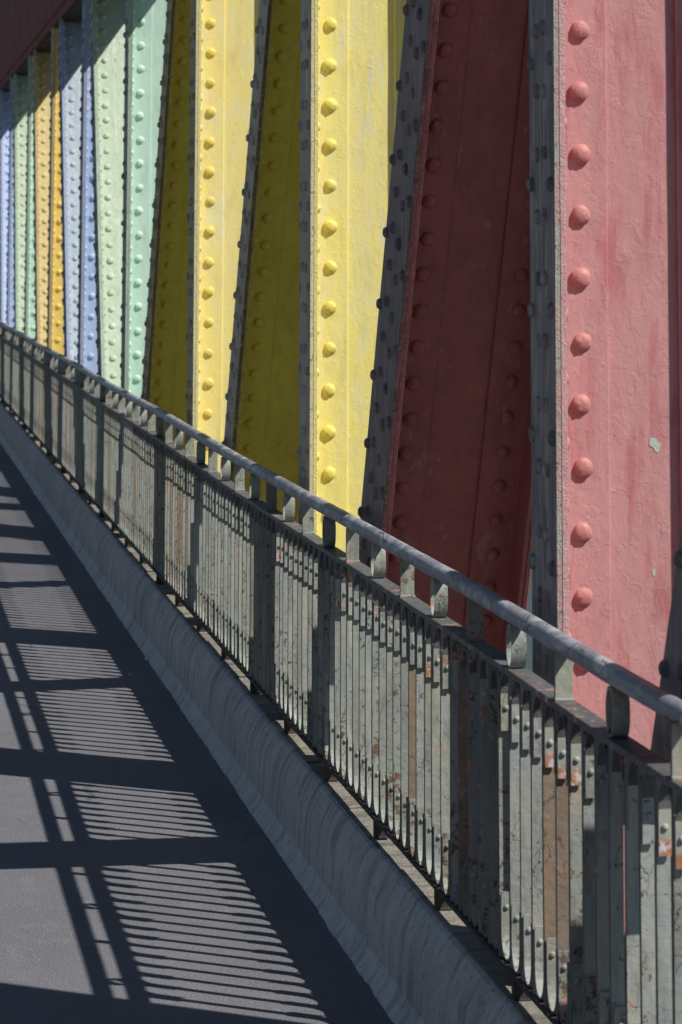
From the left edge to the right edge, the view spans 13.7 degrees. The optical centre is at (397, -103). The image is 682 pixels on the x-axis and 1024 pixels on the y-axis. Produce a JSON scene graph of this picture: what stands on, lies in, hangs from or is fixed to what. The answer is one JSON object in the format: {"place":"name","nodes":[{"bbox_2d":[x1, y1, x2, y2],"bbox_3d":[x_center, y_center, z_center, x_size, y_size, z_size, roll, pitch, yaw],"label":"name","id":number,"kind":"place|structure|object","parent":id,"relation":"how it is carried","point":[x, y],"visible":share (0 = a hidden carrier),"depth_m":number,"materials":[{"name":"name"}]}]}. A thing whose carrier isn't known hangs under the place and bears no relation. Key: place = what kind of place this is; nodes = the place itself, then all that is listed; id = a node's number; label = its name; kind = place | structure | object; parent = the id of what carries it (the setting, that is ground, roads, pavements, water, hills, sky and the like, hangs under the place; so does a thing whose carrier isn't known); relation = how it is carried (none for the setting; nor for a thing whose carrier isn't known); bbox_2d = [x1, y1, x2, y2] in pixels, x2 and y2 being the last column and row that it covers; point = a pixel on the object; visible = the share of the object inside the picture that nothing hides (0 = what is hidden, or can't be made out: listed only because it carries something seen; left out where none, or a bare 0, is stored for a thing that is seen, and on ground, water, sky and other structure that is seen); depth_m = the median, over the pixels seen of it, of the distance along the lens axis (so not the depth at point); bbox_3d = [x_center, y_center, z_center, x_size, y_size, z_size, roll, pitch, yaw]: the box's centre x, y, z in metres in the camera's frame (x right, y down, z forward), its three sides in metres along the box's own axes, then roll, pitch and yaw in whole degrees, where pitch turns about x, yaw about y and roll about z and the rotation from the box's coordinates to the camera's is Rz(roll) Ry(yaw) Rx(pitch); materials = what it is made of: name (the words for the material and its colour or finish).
{"place":"outdoors","nodes":[
{"label":"outdoors","id":0,"kind":"place"},
{"bbox_2d":[0,443,393,1023],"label":"walkway","id":1,"kind":"structure","parent":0,"point":[136,912],"depth_m":8.26,"materials":[{"name":"concrete"}]},
{"bbox_2d":[1,450,382,1022],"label":"grit","id":2,"kind":"object","parent":1,"relation":"on","point":[211,815],"visible":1,"depth_m":8.27,"materials":[{"name":"grey gravel"}]},
{"bbox_2d":[0,433,423,1023],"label":"mortar fillet","id":3,"kind":"object","parent":1,"relation":"on","point":[388,995],"visible":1,"depth_m":8.74,"materials":[{"name":"grey concrete"}]},
{"bbox_2d":[0,401,526,1023],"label":"kerb","id":4,"kind":"structure","parent":1,"relation":"on","point":[438,975],"depth_m":8.06,"materials":[{"name":"concrete"}]},
{"bbox_2d":[0,398,551,1023],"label":"coping","id":5,"kind":"object","parent":4,"relation":"on","point":[474,948],"visible":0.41,"depth_m":7.53,"materials":[{"name":"concrete"}]},
{"bbox_2d":[0,321,681,1023],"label":"railing","id":6,"kind":"object","parent":5,"relation":"on","point":[510,803],"visible":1,"depth_m":6.57,"materials":[{"name":"metal"}]},
{"bbox_2d":[525,569,531,670],"bbox_3d":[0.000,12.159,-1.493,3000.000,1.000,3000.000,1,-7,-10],"label":"river","id":7,"kind":"structure","parent":0,"point":[528,665],"depth_m":85.66,"materials":[{"name":"grey liquid"}]},
{"bbox_3d":[-1.580,5.606,16.948,0.510,0.529,37.000,1,-7,-10],"label":"bottom chord","id":8,"kind":"object","parent":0,"visible":0},
{"bbox_2d":[0,89,9,323],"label":"truss brace","id":9,"kind":"object","parent":8,"relation":"on","point":[4,132],"visible":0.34,"depth_m":30.90,"materials":[{"name":"blue paint"}]},
{"bbox_2d":[5,76,13,326],"bbox_3d":[-3.760,4.391,28.868,0.451,5.187,0.223,1,-7,-10],"label":"truss post","id":10,"kind":"object","parent":8,"relation":"on","point":[9,312],"visible":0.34,"depth_m":28.90,"materials":[{"name":"blue metal"}]},
{"bbox_2d":[12,72,27,332],"bbox_3d":[-3.444,4.233,27.170,0.451,5.688,0.249,1,-31,-10],"label":"truss brace","id":11,"kind":"object","parent":8,"relation":"on","point":[20,103],"visible":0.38,"depth_m":27.91,"materials":[{"name":"green paint"}]},
{"bbox_2d":[23,54,34,338],"bbox_3d":[-3.149,3.990,25.597,0.451,5.187,0.223,1,-7,-10],"label":"truss post","id":12,"kind":"object","parent":8,"relation":"on","point":[29,308],"visible":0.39,"depth_m":25.64,"materials":[{"name":"metal"}]},
{"bbox_2d":[31,49,50,346],"bbox_3d":[-2.809,3.816,23.769,0.451,5.687,0.249,1,-31,-10],"label":"truss brace","id":13,"kind":"object","parent":8,"relation":"on","point":[41,74],"visible":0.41,"depth_m":24.51,"materials":[{"name":"orange paint"}]},
{"bbox_2d":[46,26,63,354],"bbox_3d":[-2.539,3.588,22.326,0.451,5.187,0.224,1,-7,-10],"label":"truss post","id":14,"kind":"object","parent":8,"relation":"on","point":[54,329],"visible":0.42,"depth_m":22.38,"materials":[{"name":"yellow metal"}]},
{"bbox_2d":[57,18,81,362],"bbox_3d":[-2.151,3.387,20.242,0.451,5.799,0.249,1,-34,-10],"label":"truss brace","id":15,"kind":"object","parent":8,"relation":"on","point":[69,38],"visible":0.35,"depth_m":21.08,"materials":[{"name":"blue paint"}]},
{"bbox_2d":[76,0,97,373],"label":"truss post","id":16,"kind":"object","parent":8,"relation":"on","point":[87,357],"visible":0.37,"depth_m":19.10,"materials":[{"name":"blue metal"}]},
{"bbox_2d":[87,0,124,391],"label":"truss brace","id":17,"kind":"object","parent":8,"relation":"on","point":[107,41],"visible":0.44,"depth_m":18.04,"materials":[{"name":"green paint"}]},
{"bbox_2d":[120,0,166,419],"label":"truss post","id":18,"kind":"object","parent":8,"relation":"on","point":[145,26],"visible":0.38,"depth_m":15.89,"materials":[{"name":"green metal"}]},
{"bbox_2d":[139,0,189,449],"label":"truss brace","id":19,"kind":"object","parent":8,"relation":"on","point":[164,374],"visible":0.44,"depth_m":14.19,"materials":[{"name":"yellow paint"}]},
{"bbox_2d":[185,0,258,473],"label":"truss post","id":20,"kind":"object","parent":8,"relation":"on","point":[222,38],"visible":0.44,"depth_m":12.61,"materials":[{"name":"yellow metal"}]},
{"bbox_2d":[0,0,81,91],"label":"top chord","id":21,"kind":"object","parent":20,"relation":"on","point":[25,27],"visible":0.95,"depth_m":26.50,"materials":[{"name":"paint"}]},
{"bbox_2d":[221,0,300,522],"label":"truss brace","id":22,"kind":"object","parent":8,"relation":"on","point":[262,414],"visible":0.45,"depth_m":10.85,"materials":[{"name":"yellow paint"}]},
{"bbox_2d":[296,0,405,552],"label":"truss post","id":23,"kind":"object","parent":8,"relation":"on","point":[351,55],"visible":0.42,"depth_m":9.32,"materials":[{"name":"yellow metal"}]},
{"bbox_2d":[358,0,531,653],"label":"truss brace","id":24,"kind":"object","parent":8,"relation":"on","point":[447,469],"visible":0.56,"depth_m":7.79,"materials":[{"name":"dark red paint"},{"name":"blue grey weathered paint"}]},
{"bbox_2d":[526,0,681,934],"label":"truss post","id":25,"kind":"object","parent":8,"relation":"on","point":[604,189],"visible":0.61,"depth_m":6.03,"materials":[{"name":"pink paint"},{"name":"dark grey paint"},{"name":"steel"}]},
{"bbox_2d":[624,529,681,1023],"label":"truss brace","id":26,"kind":"object","parent":8,"relation":"on","point":[670,668],"visible":0.11,"depth_m":5.00,"materials":[{"name":"red paint"}]}
]}

